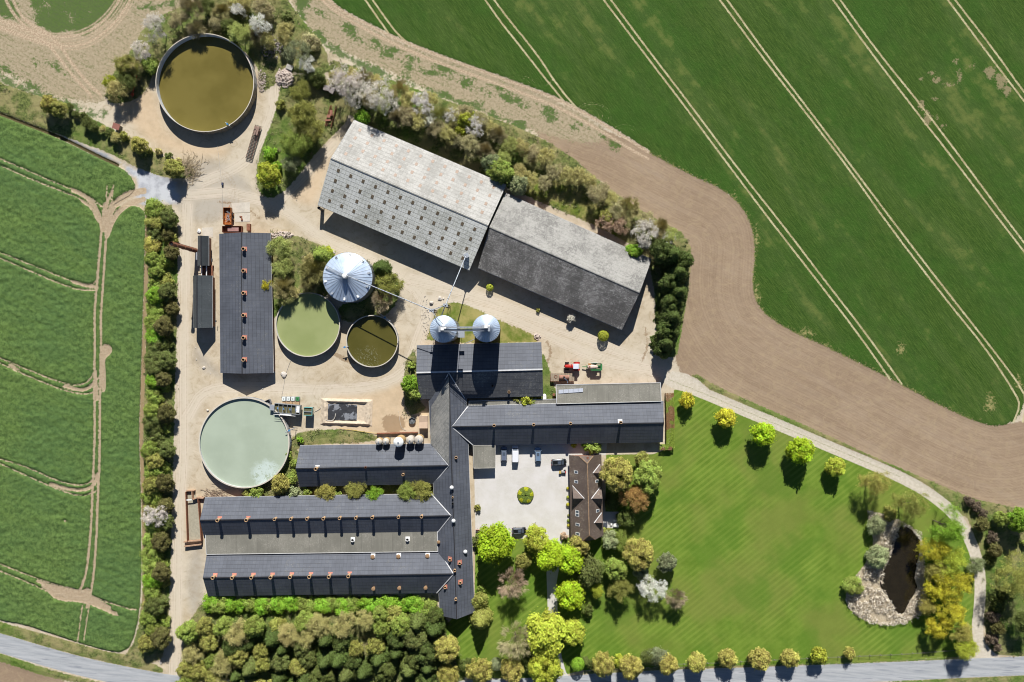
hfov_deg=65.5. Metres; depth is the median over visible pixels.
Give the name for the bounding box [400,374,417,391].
tree
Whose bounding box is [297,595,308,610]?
laurel bush
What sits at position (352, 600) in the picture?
laurel bush
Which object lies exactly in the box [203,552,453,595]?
barn wing
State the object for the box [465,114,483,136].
blossom tree
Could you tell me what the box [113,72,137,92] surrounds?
budding tree
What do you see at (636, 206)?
budding tree
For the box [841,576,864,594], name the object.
bush
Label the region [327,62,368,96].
blossom tree
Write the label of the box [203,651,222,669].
woodland tree
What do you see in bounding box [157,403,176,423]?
yew bush
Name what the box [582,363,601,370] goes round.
sprayer
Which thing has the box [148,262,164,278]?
hedge bush
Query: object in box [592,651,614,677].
roadside tree
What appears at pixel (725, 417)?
avenue tree
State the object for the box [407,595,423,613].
laurel bush
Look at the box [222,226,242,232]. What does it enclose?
skip
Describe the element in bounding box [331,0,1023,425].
wheat field
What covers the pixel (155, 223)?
hedge bush
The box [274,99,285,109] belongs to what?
bush
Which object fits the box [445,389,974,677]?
lawn
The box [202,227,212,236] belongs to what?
concrete pad
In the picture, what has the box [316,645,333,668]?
conifer
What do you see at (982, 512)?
bush
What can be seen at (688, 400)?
avenue tree
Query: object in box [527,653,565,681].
tree
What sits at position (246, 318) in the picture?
livestock shed
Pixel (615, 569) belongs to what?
garden tree
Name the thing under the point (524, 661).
bush
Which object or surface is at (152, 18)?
blossom tree
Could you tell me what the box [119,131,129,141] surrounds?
scrub bush
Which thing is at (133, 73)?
budding tree
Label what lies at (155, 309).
hedge bush
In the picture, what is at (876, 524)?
willow bush
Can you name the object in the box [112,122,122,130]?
pump house
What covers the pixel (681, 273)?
conifer
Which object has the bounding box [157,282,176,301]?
yew bush
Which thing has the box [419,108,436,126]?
blossom tree
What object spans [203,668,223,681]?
woodland tree
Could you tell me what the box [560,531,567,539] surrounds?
bush
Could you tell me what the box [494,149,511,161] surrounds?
budding tree
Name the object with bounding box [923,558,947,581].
willow
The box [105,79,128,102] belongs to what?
budding tree
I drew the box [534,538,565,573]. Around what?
garden tree
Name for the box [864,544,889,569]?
willow bush
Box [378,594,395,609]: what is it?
laurel bush
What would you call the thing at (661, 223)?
budding tree
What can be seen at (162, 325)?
yew bush
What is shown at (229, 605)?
laurel bush
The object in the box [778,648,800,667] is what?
roadside tree
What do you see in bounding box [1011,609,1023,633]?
tree
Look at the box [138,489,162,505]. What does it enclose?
hedge bush
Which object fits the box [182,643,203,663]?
woodland tree
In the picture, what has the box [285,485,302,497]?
bush
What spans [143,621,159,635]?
hedge bush
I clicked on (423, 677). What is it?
conifer
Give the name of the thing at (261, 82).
rubble
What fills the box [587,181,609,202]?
budding tree
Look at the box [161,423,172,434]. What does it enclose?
hedge bush
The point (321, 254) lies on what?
tree
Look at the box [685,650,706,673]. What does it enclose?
roadside tree
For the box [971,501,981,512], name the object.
bush
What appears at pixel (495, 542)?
garden tree
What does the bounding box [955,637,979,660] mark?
sapling
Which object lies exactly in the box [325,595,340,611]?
laurel bush
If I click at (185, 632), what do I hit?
woodland tree
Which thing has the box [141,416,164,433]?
hedge bush
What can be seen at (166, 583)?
hedge bush
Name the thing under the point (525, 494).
flower bed
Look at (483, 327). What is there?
catwalk
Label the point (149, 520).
blossom tree
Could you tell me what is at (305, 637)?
woodland tree
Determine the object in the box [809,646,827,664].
roadside tree
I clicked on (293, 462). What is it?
bush
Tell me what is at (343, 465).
barn wing
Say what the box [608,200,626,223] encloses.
budding tree
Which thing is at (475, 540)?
bush
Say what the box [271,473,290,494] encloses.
bush
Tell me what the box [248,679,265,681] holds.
woodland tree
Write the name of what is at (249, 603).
laurel bush
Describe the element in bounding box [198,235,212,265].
boiler house
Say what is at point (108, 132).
scrub bush
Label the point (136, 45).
blossom tree
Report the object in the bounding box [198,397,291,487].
slurry tank
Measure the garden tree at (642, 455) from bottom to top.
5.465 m
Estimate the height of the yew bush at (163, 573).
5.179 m
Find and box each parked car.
[501,446,506,461]
[512,527,526,533]
[535,447,541,461]
[551,459,566,465]
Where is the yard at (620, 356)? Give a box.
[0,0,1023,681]
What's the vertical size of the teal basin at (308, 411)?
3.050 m
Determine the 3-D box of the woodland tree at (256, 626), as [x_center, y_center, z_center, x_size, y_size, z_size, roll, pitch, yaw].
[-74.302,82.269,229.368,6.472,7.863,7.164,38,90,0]
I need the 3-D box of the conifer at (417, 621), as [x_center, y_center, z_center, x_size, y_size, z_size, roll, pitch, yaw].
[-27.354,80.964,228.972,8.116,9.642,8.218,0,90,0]
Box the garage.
[473,445,495,468]
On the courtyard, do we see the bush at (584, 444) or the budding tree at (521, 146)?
the bush at (584, 444)
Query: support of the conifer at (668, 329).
on the rough grass at (12, 98)
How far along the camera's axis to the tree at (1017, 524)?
227.39 m
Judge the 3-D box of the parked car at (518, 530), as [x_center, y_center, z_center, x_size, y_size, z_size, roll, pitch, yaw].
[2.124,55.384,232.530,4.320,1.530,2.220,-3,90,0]
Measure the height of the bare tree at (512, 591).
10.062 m
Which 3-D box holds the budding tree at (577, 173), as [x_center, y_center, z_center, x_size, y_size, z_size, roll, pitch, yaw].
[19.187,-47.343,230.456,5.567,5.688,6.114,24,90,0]
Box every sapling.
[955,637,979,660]
[966,556,984,574]
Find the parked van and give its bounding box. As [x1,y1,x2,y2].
[512,445,518,462]
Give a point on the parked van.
(515, 453)
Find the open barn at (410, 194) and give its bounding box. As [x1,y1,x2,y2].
[318,120,505,269]
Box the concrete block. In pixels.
[285,64,293,70]
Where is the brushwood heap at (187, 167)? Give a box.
[181,149,208,186]
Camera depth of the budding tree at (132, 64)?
228.54 m
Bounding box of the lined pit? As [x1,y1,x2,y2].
[320,398,372,426]
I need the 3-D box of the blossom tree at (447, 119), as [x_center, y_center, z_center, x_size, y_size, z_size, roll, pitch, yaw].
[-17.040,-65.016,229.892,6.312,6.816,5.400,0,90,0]
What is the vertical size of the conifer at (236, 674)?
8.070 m
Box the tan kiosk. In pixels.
[419,415,427,427]
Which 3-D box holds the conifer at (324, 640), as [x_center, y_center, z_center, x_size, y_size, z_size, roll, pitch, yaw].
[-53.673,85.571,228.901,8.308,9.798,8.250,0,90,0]
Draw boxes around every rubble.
[201,483,230,499]
[257,69,265,91]
[261,35,282,58]
[271,231,293,238]
[534,333,540,340]
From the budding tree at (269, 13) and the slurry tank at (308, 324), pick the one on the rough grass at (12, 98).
the budding tree at (269, 13)
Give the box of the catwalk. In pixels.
[439,325,489,331]
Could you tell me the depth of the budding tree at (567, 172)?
229.12 m
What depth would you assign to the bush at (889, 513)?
231.01 m
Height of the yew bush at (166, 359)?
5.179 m
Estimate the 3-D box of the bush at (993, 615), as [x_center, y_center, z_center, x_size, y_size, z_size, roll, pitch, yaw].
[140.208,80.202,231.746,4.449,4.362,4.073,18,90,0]
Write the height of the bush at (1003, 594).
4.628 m
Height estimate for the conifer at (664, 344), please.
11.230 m
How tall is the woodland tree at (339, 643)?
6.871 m
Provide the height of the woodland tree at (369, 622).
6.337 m
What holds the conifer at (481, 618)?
on the lawn at (765, 545)
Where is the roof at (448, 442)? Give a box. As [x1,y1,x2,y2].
[429,373,474,618]
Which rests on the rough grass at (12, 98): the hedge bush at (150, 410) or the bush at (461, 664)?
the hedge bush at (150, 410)
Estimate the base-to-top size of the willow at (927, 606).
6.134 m
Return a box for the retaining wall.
[377,432,417,433]
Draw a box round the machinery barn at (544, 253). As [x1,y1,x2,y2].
[478,193,651,329]
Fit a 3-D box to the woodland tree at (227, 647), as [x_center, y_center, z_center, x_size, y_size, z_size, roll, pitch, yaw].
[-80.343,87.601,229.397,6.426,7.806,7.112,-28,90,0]
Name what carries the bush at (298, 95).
on the rough grass at (12, 98)
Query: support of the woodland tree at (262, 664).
on the rough grass at (12, 98)
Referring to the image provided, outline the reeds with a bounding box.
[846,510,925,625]
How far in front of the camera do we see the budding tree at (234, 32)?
227.72 m
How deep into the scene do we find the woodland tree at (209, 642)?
228.39 m
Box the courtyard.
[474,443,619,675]
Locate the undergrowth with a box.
[1,0,1022,681]
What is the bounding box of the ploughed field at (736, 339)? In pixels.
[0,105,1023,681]
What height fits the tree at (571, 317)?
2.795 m
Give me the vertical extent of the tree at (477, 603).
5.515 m
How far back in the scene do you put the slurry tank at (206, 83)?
232.35 m
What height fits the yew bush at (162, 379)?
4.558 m
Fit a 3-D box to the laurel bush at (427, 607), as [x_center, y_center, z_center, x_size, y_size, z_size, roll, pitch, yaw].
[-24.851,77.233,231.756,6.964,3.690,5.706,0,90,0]
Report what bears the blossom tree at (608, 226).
on the rough grass at (12, 98)
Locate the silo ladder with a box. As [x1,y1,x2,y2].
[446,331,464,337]
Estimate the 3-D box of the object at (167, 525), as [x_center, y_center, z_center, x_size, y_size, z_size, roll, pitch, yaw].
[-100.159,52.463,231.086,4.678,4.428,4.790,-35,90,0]
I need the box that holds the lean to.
[556,382,660,403]
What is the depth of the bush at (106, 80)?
229.84 m
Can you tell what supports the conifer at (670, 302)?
on the rough grass at (12, 98)
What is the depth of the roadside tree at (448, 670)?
227.53 m
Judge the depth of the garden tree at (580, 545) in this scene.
227.72 m
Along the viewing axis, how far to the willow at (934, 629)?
227.97 m
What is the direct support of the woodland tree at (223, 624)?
on the rough grass at (12, 98)
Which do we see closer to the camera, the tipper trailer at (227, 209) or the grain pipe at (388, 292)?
the grain pipe at (388, 292)
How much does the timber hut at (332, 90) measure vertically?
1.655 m
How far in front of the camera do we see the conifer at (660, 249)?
226.02 m
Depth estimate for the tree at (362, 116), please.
229.11 m
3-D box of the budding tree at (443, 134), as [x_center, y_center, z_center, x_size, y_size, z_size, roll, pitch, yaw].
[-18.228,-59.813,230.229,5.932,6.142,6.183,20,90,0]
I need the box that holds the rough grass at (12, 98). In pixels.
[0,0,1023,681]
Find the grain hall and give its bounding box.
[416,342,542,398]
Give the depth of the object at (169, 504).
230.15 m
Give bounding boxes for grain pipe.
[346,275,430,309]
[445,255,465,304]
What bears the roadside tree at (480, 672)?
on the lawn at (765, 545)
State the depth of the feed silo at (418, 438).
227.65 m
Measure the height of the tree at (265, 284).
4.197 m
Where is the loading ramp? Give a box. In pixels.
[184,490,204,546]
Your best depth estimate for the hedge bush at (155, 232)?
231.51 m
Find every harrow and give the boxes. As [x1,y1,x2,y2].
[245,125,260,158]
[324,105,336,127]
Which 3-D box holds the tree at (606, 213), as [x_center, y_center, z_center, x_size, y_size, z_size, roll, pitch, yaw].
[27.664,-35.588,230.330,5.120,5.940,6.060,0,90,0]
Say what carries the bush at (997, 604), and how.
on the rough grass at (12, 98)
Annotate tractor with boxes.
[564,362,579,370]
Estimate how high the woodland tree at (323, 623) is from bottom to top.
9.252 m
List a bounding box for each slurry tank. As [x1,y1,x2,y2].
[155,33,256,134]
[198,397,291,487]
[275,292,340,356]
[346,315,398,366]
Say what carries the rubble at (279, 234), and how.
on the rough grass at (12, 98)
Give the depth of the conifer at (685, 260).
226.34 m
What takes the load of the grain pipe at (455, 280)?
attached to the lattice mast
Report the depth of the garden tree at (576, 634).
227.24 m
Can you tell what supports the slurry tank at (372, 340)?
on the yard at (620, 356)
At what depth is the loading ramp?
233.25 m
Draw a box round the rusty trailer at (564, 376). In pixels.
[550,373,573,382]
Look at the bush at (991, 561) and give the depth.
231.66 m
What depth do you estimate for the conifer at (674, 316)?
227.70 m
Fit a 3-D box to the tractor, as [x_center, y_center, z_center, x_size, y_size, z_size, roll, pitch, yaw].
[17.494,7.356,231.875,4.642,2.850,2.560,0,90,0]
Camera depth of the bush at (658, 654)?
229.61 m
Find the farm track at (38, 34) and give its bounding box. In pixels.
[0,0,649,158]
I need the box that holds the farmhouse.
[569,454,602,540]
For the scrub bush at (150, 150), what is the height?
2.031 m
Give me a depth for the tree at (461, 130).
229.46 m
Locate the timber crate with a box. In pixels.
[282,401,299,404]
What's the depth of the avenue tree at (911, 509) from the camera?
224.97 m
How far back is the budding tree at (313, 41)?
230.55 m
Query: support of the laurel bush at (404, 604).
on the rough grass at (12, 98)
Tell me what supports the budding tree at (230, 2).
on the rough grass at (12, 98)
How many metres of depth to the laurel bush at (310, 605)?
231.26 m
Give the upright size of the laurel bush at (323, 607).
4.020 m
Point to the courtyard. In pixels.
(500, 485)
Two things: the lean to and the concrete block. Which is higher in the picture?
the concrete block
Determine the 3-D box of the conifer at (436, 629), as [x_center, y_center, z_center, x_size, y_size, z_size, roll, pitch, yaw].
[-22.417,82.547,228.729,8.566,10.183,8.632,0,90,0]
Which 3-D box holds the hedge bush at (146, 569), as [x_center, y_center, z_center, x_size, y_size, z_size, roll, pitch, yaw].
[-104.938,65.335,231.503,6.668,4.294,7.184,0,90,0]
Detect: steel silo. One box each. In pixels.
[323,252,375,302]
[430,315,459,342]
[473,314,499,341]
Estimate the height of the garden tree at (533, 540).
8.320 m
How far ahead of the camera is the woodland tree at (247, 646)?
228.67 m
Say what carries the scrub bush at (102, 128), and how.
on the rough grass at (12, 98)
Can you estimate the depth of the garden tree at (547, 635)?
224.19 m
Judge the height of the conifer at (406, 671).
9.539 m
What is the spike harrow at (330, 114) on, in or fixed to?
on the rough grass at (12, 98)
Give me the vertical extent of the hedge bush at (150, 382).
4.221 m
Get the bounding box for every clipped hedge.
[659,444,671,449]
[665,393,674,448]
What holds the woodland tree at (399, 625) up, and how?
on the rough grass at (12, 98)
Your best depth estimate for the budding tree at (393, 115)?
229.93 m
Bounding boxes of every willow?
[915,537,952,563]
[917,594,936,615]
[922,572,951,602]
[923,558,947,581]
[924,616,953,639]
[934,596,966,626]
[935,545,967,578]
[941,570,974,603]
[949,621,973,642]
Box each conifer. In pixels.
[229,665,247,681]
[241,650,264,677]
[263,622,288,647]
[271,666,291,681]
[275,636,293,654]
[285,675,296,681]
[296,666,315,681]
[316,623,338,647]
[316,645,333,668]
[330,645,349,668]
[337,666,356,681]
[356,656,373,679]
[367,640,390,666]
[388,645,406,659]
[398,655,419,677]
[407,610,427,630]
[412,673,439,681]
[416,669,437,681]
[419,658,440,674]
[423,616,447,637]
[468,605,493,629]
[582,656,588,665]
[649,239,673,265]
[649,331,675,354]
[653,305,683,327]
[653,346,670,359]
[654,243,680,269]
[656,319,680,340]
[657,271,680,293]
[659,265,689,284]
[660,283,687,302]
[660,293,683,311]
[671,249,694,269]
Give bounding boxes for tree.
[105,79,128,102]
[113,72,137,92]
[117,54,141,74]
[119,69,139,81]
[130,39,149,61]
[140,505,167,526]
[141,12,166,42]
[167,11,187,29]
[175,619,198,644]
[175,659,192,678]
[175,676,197,681]
[178,0,204,19]
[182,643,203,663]
[185,18,206,39]
[189,660,209,681]
[195,616,214,635]
[199,631,218,651]
[200,0,214,13]
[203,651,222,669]
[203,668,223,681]
[208,14,222,30]
[209,649,235,675]
[211,1,230,17]
[212,615,233,636]
[215,675,230,681]
[220,18,237,30]
[222,617,250,645]
[222,635,240,656]
[225,650,249,668]
[227,0,242,11]
[227,20,255,43]
[229,2,246,18]
[238,0,250,12]
[238,638,255,652]
[243,614,266,639]
[247,26,262,43]
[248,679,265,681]
[249,13,273,34]
[250,0,272,15]
[252,642,268,659]
[254,655,269,672]
[259,30,275,50]
[261,280,272,290]
[263,4,275,19]
[265,236,292,259]
[268,617,286,631]
[268,652,290,671]
[271,253,294,279]
[271,275,296,299]
[273,289,294,305]
[276,21,293,44]
[277,621,298,646]
[280,10,293,25]
[281,38,311,63]
[286,287,300,299]
[288,658,306,676]
[291,626,315,648]
[293,610,313,635]
[293,638,311,657]
[298,53,314,72]
[298,257,325,285]
[298,276,318,293]
[298,648,316,669]
[300,31,320,51]
[302,253,313,267]
[305,612,331,637]
[306,266,323,286]
[308,665,330,681]
[312,245,335,268]
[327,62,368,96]
[327,667,338,681]
[328,66,343,83]
[329,609,356,638]
[332,634,350,654]
[343,79,370,109]
[344,654,362,669]
[345,66,360,86]
[348,639,363,656]
[354,66,375,88]
[354,109,371,124]
[356,609,374,631]
[360,76,399,115]
[361,88,381,111]
[365,637,385,654]
[367,73,384,89]
[369,93,390,114]
[370,289,394,311]
[372,259,391,279]
[372,605,388,621]
[372,662,395,681]
[373,619,389,637]
[375,272,404,296]
[380,83,396,98]
[385,630,403,648]
[386,108,406,127]
[386,604,401,624]
[390,78,409,100]
[390,612,410,636]
[394,106,418,126]
[399,89,420,112]
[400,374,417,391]
[401,627,427,650]
[403,649,420,669]
[405,382,420,400]
[411,92,433,116]
[411,106,427,130]
[413,640,435,665]
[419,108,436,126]
[420,91,438,107]
[425,117,447,139]
[426,103,449,125]
[426,606,443,625]
[426,637,439,653]
[433,633,459,663]
[436,662,459,681]
[438,122,456,144]
[442,107,458,122]
[442,107,459,126]
[448,134,463,148]
[455,124,467,136]
[456,109,474,127]
[458,104,474,122]
[459,131,480,157]
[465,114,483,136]
[465,657,492,681]
[470,591,488,609]
[472,111,488,129]
[473,140,494,158]
[473,521,517,567]
[481,153,499,171]
[482,119,498,132]
[485,158,514,184]
[487,125,507,144]
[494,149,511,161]
[496,566,529,599]
[496,620,532,659]
[500,135,517,152]
[500,656,524,681]
[508,174,528,195]
[513,163,527,177]
[514,137,529,156]
[515,552,531,568]
[517,170,537,188]
[522,522,548,555]
[525,607,569,657]
[526,143,539,161]
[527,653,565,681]
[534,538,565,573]
[536,147,555,165]
[537,174,552,190]
[546,162,561,181]
[553,578,585,611]
[558,166,574,185]
[559,543,584,575]
[563,616,586,646]
[567,314,575,322]
[568,535,590,554]
[571,165,587,185]
[576,552,605,588]
[582,173,596,188]
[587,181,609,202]
[590,583,603,598]
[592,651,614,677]
[595,215,613,232]
[599,190,617,207]
[599,208,615,224]
[599,455,633,492]
[604,557,628,580]
[606,578,634,603]
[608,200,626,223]
[612,216,629,234]
[615,527,627,551]
[618,196,640,218]
[618,484,651,513]
[619,653,643,681]
[622,537,653,571]
[625,244,642,256]
[630,218,658,249]
[632,568,648,579]
[633,450,649,465]
[633,459,662,494]
[637,572,667,602]
[638,211,655,229]
[650,216,672,238]
[656,551,676,573]
[658,226,677,242]
[658,652,678,675]
[662,229,676,242]
[665,589,687,609]
[678,391,694,408]
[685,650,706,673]
[713,408,737,428]
[717,648,738,668]
[746,646,771,671]
[749,422,776,446]
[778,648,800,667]
[784,436,815,465]
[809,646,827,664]
[824,456,845,478]
[843,646,855,659]
[856,470,892,503]
[889,490,931,526]
[927,502,966,543]
[991,549,1023,601]
[993,511,1010,526]
[1007,506,1023,532]
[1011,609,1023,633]
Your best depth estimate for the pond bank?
233.30 m
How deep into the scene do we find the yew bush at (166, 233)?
230.78 m
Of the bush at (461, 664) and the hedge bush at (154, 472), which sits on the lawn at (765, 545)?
the bush at (461, 664)
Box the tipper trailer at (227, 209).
[223,205,233,224]
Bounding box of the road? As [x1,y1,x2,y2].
[0,633,1023,681]
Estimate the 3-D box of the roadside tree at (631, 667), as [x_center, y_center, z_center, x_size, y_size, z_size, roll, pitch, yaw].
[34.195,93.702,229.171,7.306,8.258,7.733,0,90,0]
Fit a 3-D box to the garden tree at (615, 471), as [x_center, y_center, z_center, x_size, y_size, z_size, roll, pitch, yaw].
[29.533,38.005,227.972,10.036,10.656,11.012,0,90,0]
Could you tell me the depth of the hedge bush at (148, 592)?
231.06 m
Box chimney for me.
[169,241,197,252]
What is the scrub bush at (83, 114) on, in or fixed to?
on the rough grass at (12, 98)
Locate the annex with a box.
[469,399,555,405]
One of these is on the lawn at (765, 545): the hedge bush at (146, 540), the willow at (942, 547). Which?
the willow at (942, 547)
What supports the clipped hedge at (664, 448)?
on the lawn at (765, 545)
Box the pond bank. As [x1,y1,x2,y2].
[846,511,925,623]
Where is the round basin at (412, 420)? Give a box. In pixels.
[409,417,415,423]
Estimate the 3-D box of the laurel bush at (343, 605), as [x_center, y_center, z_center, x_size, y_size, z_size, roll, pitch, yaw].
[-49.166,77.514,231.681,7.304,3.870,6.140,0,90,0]
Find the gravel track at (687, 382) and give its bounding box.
[664,371,999,657]
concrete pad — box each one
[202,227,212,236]
[231,202,249,212]
[235,213,249,221]
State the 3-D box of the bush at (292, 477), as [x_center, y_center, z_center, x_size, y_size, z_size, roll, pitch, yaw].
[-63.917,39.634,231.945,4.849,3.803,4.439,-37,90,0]
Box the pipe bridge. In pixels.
[198,265,213,275]
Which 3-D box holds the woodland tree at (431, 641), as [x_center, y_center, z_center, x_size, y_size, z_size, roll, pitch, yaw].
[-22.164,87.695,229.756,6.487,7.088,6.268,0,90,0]
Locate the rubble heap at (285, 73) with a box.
[275,68,293,87]
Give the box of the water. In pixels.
[880,525,920,613]
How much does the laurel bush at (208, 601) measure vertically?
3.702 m
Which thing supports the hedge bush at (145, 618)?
on the rough grass at (12, 98)
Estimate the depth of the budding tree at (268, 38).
229.28 m
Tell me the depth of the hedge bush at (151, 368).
229.67 m
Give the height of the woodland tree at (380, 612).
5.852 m
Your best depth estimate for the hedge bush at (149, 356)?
230.88 m
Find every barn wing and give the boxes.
[200,494,450,537]
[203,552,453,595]
[295,443,448,486]
[452,401,663,444]
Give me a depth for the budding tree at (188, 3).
227.73 m
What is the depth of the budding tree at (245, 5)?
229.37 m
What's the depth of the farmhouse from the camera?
227.95 m
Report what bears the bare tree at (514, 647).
on the lawn at (765, 545)
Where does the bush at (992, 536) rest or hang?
on the rough grass at (12, 98)
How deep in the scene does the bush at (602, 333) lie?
230.96 m
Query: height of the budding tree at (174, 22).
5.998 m
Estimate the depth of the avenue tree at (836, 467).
228.82 m
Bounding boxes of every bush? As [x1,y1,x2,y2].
[39,93,57,113]
[49,101,68,118]
[67,102,73,110]
[71,111,79,118]
[79,112,87,120]
[81,116,90,127]
[88,120,98,131]
[99,125,105,132]
[101,74,115,87]
[104,127,113,136]
[110,132,120,142]
[112,54,139,73]
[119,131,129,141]
[131,136,148,154]
[136,633,154,652]
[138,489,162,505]
[139,545,164,567]
[139,609,158,626]
[140,440,159,458]
[140,531,158,548]
[140,556,158,575]
[141,55,159,74]
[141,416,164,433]
[141,475,158,495]
[141,573,162,588]
[142,503,158,517]
[142,586,160,601]
[143,236,161,252]
[143,313,164,330]
[143,349,160,364]
[143,402,158,419]
[143,462,164,477]
[143,516,161,533]
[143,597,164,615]
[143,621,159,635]
[144,197,164,218]
[144,215,161,229]
[144,251,161,266]
[144,286,163,304]
[144,328,163,344]
[144,360,163,375]
[144,374,160,388]
[144,453,163,469]
[145,228,162,243]
[145,301,165,315]
[146,147,152,153]
[146,336,162,353]
[146,387,163,404]
[147,277,161,288]
[147,432,164,446]
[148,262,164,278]
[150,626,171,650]
[151,531,170,553]
[151,561,171,581]
[152,315,173,335]
[154,148,162,154]
[155,372,171,386]
[155,473,175,492]
[155,593,168,608]
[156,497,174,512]
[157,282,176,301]
[157,349,176,369]
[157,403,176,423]
[157,614,170,628]
[158,440,176,457]
[159,207,178,228]
[159,273,175,286]
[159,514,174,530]
[159,558,168,565]
[160,254,173,268]
[160,335,174,350]
[160,461,170,472]
[161,228,174,241]
[161,384,170,392]
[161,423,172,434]
[161,578,170,588]
[162,158,184,178]
[162,234,179,244]
[163,245,179,259]
[164,152,172,160]
[164,301,179,314]
[201,593,218,613]
[209,596,227,613]
[224,596,236,612]
[233,597,246,613]
[241,596,255,611]
[242,488,250,495]
[248,485,263,497]
[252,596,268,615]
[256,161,282,189]
[262,146,277,162]
[262,596,277,612]
[268,595,286,614]
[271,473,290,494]
[272,160,282,173]
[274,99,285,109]
[279,129,313,157]
[280,151,302,172]
[283,595,301,613]
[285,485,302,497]
[286,100,317,127]
[286,469,297,484]
[288,79,310,103]
[289,459,296,467]
[296,117,324,142]
[296,437,303,443]
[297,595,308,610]
[302,486,312,494]
[303,595,316,612]
[307,67,326,88]
[313,595,331,613]
[314,483,335,500]
[322,245,333,255]
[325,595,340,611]
[333,597,354,616]
[344,481,367,497]
[345,595,359,612]
[355,594,370,610]
[365,485,384,499]
[365,595,380,613]
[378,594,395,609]
[390,595,401,606]
[396,481,417,501]
[398,594,415,612]
[407,361,415,368]
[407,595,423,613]
[410,481,433,502]
[419,597,437,614]
[458,658,471,673]
[472,534,478,546]
[474,504,480,511]
[477,584,485,593]
[486,284,493,290]
[491,657,501,670]
[511,397,521,403]
[517,396,532,406]
[521,656,528,673]
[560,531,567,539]
[571,657,584,671]
[581,443,588,450]
[581,604,593,617]
[585,443,601,454]
[587,657,598,670]
[598,330,608,340]
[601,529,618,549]
[605,492,620,511]
[613,653,622,667]
[616,509,636,527]
[640,647,656,666]
[647,645,669,667]
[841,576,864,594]
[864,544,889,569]
[866,513,886,535]
[883,504,897,521]
[963,496,975,506]
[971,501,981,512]
[974,516,990,531]
[978,508,987,517]
[983,554,997,565]
[984,634,998,645]
[985,611,1000,622]
[986,530,998,543]
[986,543,1002,557]
[989,595,1005,613]
[990,621,1006,634]
[992,642,1002,651]
[996,586,1015,601]
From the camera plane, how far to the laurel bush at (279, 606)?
231.08 m
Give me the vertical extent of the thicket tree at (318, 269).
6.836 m
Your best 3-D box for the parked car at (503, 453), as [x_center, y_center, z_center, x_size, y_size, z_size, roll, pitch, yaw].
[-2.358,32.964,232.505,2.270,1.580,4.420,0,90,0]
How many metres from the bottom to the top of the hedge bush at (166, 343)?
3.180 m
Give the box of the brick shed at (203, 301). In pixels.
[193,275,216,327]
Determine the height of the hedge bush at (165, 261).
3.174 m
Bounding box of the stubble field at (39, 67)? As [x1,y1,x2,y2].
[0,0,603,130]
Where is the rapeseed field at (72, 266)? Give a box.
[0,114,145,651]
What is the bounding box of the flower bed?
[517,487,533,502]
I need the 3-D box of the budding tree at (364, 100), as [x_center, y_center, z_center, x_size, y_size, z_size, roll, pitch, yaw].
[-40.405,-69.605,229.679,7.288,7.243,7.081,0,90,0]
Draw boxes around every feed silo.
[375,437,383,444]
[382,437,390,444]
[393,435,405,446]
[406,435,414,443]
[414,434,423,443]
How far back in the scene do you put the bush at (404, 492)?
229.22 m
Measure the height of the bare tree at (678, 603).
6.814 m
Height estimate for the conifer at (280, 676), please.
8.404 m
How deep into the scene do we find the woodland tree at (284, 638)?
227.76 m
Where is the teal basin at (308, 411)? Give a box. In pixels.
[304,407,313,415]
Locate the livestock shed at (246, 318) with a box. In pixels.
[219,232,274,373]
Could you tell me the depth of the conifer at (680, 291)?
225.93 m
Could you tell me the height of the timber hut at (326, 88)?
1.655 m
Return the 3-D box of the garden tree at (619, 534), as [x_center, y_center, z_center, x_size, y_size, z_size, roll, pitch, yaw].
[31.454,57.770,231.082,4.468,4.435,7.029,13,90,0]
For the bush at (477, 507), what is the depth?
232.24 m
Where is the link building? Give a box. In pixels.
[205,532,437,554]
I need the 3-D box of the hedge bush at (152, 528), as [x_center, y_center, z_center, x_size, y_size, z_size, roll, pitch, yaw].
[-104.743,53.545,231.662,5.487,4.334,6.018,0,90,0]
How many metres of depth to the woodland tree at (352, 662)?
228.19 m
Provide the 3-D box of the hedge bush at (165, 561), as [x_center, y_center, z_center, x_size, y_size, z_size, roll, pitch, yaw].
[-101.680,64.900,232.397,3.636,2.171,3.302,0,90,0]
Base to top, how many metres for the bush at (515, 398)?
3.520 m
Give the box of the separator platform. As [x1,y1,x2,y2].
[269,403,301,415]
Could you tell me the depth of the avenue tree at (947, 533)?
224.88 m
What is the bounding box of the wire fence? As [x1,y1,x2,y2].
[684,650,954,664]
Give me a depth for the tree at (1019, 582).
223.96 m
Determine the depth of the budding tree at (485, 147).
228.85 m
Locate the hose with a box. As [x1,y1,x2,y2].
[215,136,222,217]
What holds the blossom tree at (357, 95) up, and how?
on the rough grass at (12, 98)
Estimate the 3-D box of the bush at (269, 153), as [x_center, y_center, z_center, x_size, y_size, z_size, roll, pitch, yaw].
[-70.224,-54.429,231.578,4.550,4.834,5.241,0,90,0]
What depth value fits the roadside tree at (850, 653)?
230.62 m
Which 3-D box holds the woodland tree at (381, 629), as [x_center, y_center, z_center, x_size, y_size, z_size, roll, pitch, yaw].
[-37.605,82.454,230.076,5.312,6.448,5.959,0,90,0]
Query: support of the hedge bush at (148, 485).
on the rough grass at (12, 98)
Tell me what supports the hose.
on the yard at (620, 356)
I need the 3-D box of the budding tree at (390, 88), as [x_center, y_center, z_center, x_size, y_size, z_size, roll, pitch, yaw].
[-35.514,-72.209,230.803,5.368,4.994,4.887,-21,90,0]

